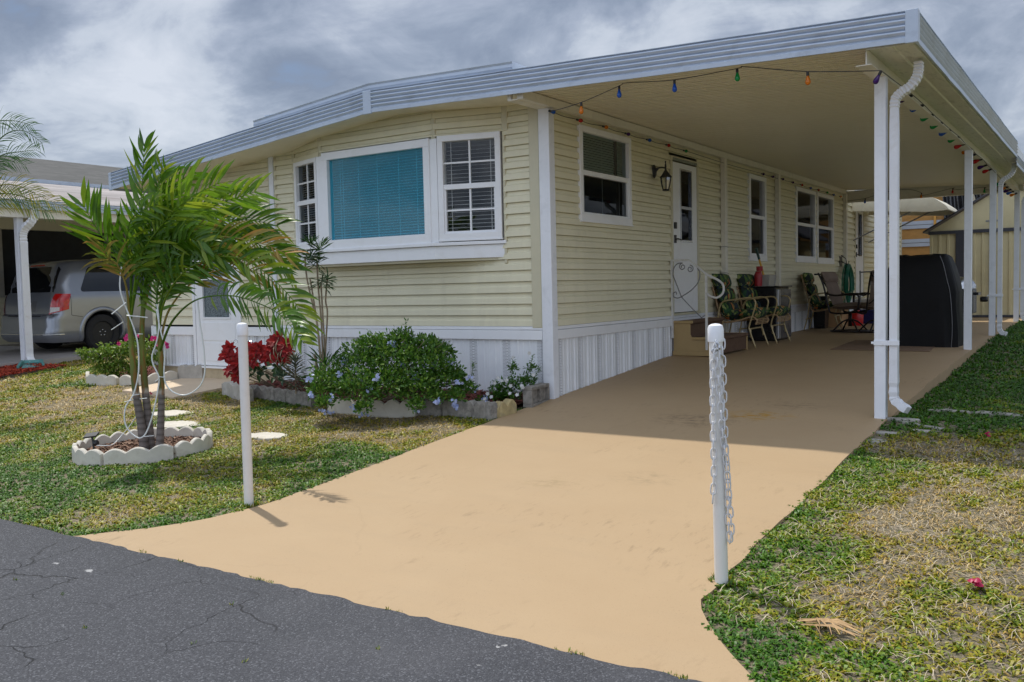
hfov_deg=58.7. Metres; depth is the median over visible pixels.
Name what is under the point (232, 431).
grass
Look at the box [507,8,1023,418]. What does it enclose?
carport
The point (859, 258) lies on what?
door
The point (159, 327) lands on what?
light tube
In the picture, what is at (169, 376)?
edging block
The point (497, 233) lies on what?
window
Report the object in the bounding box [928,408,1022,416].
edging strip
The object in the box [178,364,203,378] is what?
edging block
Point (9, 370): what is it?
red mulch
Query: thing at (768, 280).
storage bin
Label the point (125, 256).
palm tree
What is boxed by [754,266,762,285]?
red bottle
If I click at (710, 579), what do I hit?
weeds
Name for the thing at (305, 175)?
window
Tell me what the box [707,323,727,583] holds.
bollard
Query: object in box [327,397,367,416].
edging block
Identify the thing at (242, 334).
bollard
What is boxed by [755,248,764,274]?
grill brush
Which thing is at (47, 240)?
neighbour house
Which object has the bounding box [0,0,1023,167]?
sky
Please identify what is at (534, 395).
concrete block
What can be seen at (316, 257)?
dracaena
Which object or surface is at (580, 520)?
driveway
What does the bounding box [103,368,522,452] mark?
bed soil
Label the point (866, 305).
swivel rocker
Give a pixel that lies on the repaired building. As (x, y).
(915, 240)
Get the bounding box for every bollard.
[233,323,253,506]
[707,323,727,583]
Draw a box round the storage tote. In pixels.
[860,309,873,323]
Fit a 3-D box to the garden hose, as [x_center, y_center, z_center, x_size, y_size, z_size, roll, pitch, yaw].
[6.827,-1.040,18.045,0.495,1.358,1.032,-2,3,-14]
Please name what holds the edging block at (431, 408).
on the ground at (952, 634)
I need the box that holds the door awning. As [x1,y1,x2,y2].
[852,197,956,242]
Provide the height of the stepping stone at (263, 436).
0.059 m
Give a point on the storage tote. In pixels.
(869, 315)
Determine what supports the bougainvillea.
on the bed soil
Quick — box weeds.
[13,360,733,679]
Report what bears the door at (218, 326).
in the mobile home
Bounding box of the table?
[749,286,791,340]
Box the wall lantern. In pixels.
[652,161,671,190]
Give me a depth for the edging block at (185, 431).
8.29 m
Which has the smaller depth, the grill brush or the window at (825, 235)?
the grill brush
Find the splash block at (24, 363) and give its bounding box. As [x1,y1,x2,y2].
[17,359,44,368]
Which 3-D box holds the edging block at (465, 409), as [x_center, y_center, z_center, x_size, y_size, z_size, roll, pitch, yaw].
[-0.480,0.653,8.586,0.374,0.207,0.112,1,4,34]
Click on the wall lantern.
(665, 174)
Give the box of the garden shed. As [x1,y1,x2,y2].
[923,191,1023,317]
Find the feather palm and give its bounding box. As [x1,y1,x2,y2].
[0,111,68,221]
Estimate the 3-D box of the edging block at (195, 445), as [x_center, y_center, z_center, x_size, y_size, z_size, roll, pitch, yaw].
[-2.712,0.914,7.772,0.094,0.201,0.360,1,4,31]
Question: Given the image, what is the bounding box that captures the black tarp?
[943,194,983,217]
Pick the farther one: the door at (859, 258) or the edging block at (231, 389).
the door at (859, 258)
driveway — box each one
[0,346,97,368]
[78,318,1021,681]
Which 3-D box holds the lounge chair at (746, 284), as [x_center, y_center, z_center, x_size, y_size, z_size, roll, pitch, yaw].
[3.713,-0.490,13.491,0.686,1.023,0.589,1,4,35]
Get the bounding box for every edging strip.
[902,421,943,430]
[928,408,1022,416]
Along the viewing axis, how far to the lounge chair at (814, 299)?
15.86 m
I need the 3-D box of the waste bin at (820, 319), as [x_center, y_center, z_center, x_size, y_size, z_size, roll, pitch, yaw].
[5.614,-0.522,16.530,0.280,0.590,0.340,1,4,34]
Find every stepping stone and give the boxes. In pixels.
[153,410,192,417]
[156,421,200,427]
[251,432,287,440]
[868,439,889,443]
[876,431,898,434]
[886,417,920,421]
[912,429,939,432]
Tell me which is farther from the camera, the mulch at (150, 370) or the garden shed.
the garden shed
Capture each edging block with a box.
[72,438,91,448]
[72,446,103,465]
[87,374,118,385]
[95,429,137,444]
[103,444,173,464]
[119,375,140,385]
[148,371,177,384]
[153,426,193,437]
[174,434,210,457]
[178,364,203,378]
[193,427,212,446]
[222,381,253,400]
[250,385,288,401]
[285,390,317,406]
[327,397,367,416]
[368,399,416,417]
[417,398,444,415]
[442,399,476,418]
[474,400,497,420]
[496,399,516,417]
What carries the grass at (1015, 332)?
on the ground at (952, 634)
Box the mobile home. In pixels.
[108,61,901,395]
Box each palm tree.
[59,128,261,448]
[122,154,307,447]
[131,216,325,445]
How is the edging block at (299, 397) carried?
on the ground at (952, 634)
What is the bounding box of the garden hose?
[839,255,853,310]
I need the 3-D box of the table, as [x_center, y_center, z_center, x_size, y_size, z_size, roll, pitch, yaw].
[3.943,-0.429,13.864,0.460,0.815,0.690,1,4,34]
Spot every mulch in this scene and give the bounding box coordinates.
[0,363,66,376]
[86,435,200,453]
[97,366,155,376]
[249,379,522,403]
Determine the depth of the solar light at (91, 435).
7.74 m
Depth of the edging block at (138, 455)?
7.51 m
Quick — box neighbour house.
[0,155,134,344]
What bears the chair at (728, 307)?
on the driveway at (580, 520)
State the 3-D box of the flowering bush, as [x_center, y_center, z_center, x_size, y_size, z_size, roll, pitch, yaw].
[-1.164,0.244,8.713,1.733,0.934,1.318,1,4,34]
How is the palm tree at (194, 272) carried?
on the bed soil
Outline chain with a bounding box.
[709,338,734,543]
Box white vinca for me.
[474,351,540,400]
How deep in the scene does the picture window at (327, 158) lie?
10.02 m
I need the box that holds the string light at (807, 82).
[548,66,1016,202]
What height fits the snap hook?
0.084 m
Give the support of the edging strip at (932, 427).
on the ground at (952, 634)
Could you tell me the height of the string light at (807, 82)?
0.338 m
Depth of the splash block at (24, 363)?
14.82 m
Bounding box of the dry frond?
[797,617,861,635]
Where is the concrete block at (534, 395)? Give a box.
[523,383,549,407]
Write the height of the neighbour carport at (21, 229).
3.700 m
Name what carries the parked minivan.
on the neighbour driveway at (10, 355)
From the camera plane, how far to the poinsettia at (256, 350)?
9.67 m
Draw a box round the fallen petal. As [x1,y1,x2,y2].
[968,578,983,586]
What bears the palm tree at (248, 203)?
on the bed soil
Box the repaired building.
[855,190,943,255]
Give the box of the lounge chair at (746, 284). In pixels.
[736,274,790,343]
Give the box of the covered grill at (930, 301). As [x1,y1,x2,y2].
[888,254,963,347]
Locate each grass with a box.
[0,349,523,535]
[701,320,1023,681]
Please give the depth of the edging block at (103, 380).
12.18 m
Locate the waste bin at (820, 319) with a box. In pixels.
[813,296,829,328]
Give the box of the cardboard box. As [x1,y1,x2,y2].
[828,308,847,326]
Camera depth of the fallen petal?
4.00 m
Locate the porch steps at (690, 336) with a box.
[670,259,748,355]
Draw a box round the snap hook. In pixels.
[715,340,722,357]
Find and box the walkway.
[122,378,257,398]
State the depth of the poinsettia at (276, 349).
9.45 m
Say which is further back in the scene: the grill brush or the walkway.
the grill brush
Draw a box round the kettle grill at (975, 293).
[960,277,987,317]
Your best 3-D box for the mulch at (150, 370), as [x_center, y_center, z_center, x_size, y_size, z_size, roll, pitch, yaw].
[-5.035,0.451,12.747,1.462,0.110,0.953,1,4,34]
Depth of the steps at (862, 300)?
19.23 m
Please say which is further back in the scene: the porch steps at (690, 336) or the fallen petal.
the porch steps at (690, 336)
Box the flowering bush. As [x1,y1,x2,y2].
[300,318,487,417]
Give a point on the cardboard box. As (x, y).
(832, 322)
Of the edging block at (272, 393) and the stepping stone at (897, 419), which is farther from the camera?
the edging block at (272, 393)
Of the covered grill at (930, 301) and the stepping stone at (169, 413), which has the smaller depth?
the stepping stone at (169, 413)
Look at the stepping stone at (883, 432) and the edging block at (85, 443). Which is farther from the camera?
the edging block at (85, 443)
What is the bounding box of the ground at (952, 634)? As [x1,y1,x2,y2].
[0,334,1023,681]
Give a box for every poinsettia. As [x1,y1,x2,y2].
[217,340,275,386]
[248,340,291,386]
[263,331,309,386]
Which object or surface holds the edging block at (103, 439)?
on the ground at (952, 634)
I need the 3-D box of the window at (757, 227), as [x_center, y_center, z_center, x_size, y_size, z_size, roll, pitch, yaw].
[3.788,-1.901,14.132,0.106,1.319,0.816,1,4,34]
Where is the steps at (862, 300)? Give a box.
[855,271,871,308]
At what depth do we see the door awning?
18.56 m
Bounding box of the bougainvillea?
[75,334,169,377]
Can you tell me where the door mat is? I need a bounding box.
[830,340,934,351]
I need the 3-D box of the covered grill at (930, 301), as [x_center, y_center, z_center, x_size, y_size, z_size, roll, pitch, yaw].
[5.543,-0.535,12.250,0.966,1.264,0.720,1,4,34]
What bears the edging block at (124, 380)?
on the ground at (952, 634)
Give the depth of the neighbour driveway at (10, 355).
16.48 m
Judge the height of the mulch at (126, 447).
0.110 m
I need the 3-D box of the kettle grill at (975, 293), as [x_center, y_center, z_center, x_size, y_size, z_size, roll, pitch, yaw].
[6.462,-0.470,13.017,0.630,0.910,0.480,1,4,34]
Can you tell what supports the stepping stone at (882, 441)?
on the ground at (952, 634)
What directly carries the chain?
hanging from the bollard at (715, 331)
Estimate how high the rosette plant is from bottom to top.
0.437 m
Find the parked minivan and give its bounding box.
[0,259,155,349]
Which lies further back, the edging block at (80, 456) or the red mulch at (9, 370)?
the red mulch at (9, 370)
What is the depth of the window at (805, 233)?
16.37 m
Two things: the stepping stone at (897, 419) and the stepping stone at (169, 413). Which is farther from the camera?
the stepping stone at (169, 413)
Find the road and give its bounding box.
[0,519,701,681]
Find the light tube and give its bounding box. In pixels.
[96,267,205,445]
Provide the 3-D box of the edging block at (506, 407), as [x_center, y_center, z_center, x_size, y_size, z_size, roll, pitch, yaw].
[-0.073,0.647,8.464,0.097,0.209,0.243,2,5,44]
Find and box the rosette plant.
[284,351,306,393]
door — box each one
[191,215,241,368]
[668,155,700,315]
[853,211,864,298]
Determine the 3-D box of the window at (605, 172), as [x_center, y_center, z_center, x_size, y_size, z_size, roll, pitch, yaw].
[1.008,-1.782,9.968,0.109,1.004,1.210,1,4,34]
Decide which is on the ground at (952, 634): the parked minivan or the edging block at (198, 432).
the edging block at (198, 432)
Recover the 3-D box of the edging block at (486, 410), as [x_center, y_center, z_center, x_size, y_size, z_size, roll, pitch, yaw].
[-0.235,0.659,8.407,0.212,0.209,0.108,2,4,42]
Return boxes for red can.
[852,310,863,325]
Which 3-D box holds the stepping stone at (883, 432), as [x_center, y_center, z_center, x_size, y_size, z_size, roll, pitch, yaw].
[2.847,0.717,6.930,0.214,0.057,0.094,1,4,34]
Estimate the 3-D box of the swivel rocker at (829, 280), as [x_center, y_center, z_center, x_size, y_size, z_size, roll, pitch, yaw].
[5.590,-0.664,15.282,0.824,1.014,0.644,2,4,42]
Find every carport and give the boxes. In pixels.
[0,180,146,361]
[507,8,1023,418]
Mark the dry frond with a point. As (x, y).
(838, 622)
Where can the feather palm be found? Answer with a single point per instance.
(17, 190)
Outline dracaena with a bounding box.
[293,233,341,391]
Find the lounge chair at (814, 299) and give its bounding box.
[801,273,845,330]
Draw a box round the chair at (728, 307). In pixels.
[711,274,769,347]
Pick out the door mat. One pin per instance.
(860, 345)
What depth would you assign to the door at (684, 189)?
11.79 m
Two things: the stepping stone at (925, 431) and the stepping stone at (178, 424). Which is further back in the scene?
the stepping stone at (178, 424)
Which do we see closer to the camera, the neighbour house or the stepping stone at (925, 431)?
the stepping stone at (925, 431)
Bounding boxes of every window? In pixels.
[293,157,318,249]
[321,138,431,248]
[437,131,503,241]
[577,124,633,226]
[747,173,767,260]
[794,186,816,262]
[816,192,834,263]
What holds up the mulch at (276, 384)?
on the bed soil
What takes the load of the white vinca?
on the bed soil
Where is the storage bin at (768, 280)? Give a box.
[753,275,775,285]
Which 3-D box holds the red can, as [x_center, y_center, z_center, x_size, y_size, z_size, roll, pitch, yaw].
[6.465,-0.447,17.052,0.240,0.310,0.236,1,4,34]
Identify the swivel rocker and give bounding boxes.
[814,272,869,332]
[852,270,873,332]
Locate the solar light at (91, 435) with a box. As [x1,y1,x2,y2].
[83,431,99,448]
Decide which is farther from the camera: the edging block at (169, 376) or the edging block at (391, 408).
the edging block at (169, 376)
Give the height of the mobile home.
3.400 m

